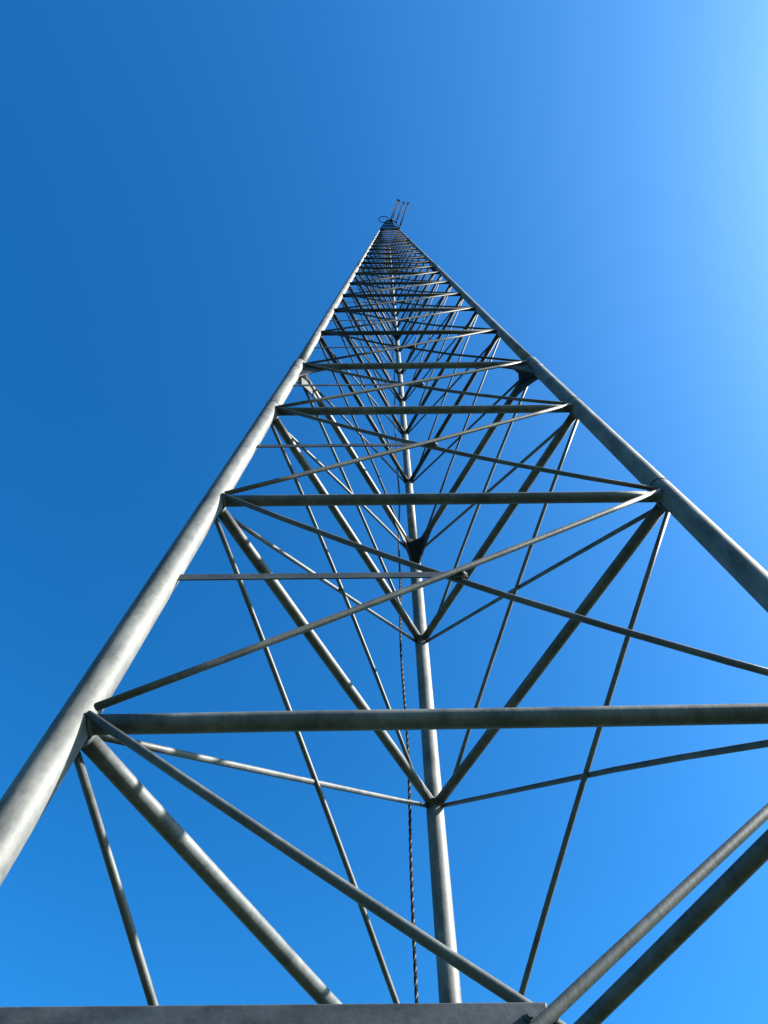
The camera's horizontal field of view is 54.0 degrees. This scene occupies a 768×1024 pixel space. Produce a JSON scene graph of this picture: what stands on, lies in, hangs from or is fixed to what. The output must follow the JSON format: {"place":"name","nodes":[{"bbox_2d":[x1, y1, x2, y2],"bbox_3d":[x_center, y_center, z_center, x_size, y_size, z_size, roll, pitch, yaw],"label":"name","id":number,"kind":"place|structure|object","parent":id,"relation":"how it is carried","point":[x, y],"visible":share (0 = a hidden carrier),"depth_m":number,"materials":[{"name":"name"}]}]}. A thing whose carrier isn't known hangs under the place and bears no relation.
{"place":"outdoors","nodes":[
{"label":"outdoors","id":0,"kind":"place"},
{"bbox_2d":[0,0,767,1023],"label":"sky","id":1,"kind":"structure","parent":0,"point":[189,188],"materials":[{"name":"blue"}]},
{"label":"ground","id":2,"kind":"structure","parent":0,"visible":0},
{"bbox_2d":[0,220,767,1023],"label":"lattice tower","id":3,"kind":"structure","parent":2,"relation":"on","point":[84,724],"depth_m":1.79,"materials":[{"name":"metal"}]},
{"bbox_2d":[390,199,399,221],"bbox_3d":[0.303,-8.271,20.660,0.110,1.953,0.576,25,-69,-11],"label":"rod antenna","id":4,"kind":"object","parent":3,"relation":"on","point":[398,201],"visible":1,"depth_m":20.59,"materials":[{"name":"metal"}]},
{"bbox_2d":[396,202,404,222],"bbox_3d":[0.445,-8.214,20.632,0.068,1.850,0.548,27,-69,-11],"label":"rod antenna","id":5,"kind":"object","parent":3,"relation":"attached to","point":[403,203],"visible":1,"depth_m":20.57,"materials":[{"name":"metal"}]},
{"bbox_2d":[398,202,408,228],"bbox_3d":[0.547,-8.123,20.645,0.068,1.802,0.695,25,-69,-10],"label":"rod antenna","id":6,"kind":"object","parent":3,"relation":"attached to","point":[403,215],"visible":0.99,"depth_m":20.61,"materials":[{"name":"metal"}]},
{"bbox_2d":[390,266,418,1002],"bbox_3d":[0.110,-2.141,9.484,0.035,21.902,0.537,11,-67,-5],"label":"rope","id":7,"kind":"object","parent":3,"relation":"hanging from","point":[411,888],"visible":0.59,"depth_m":2.58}
]}

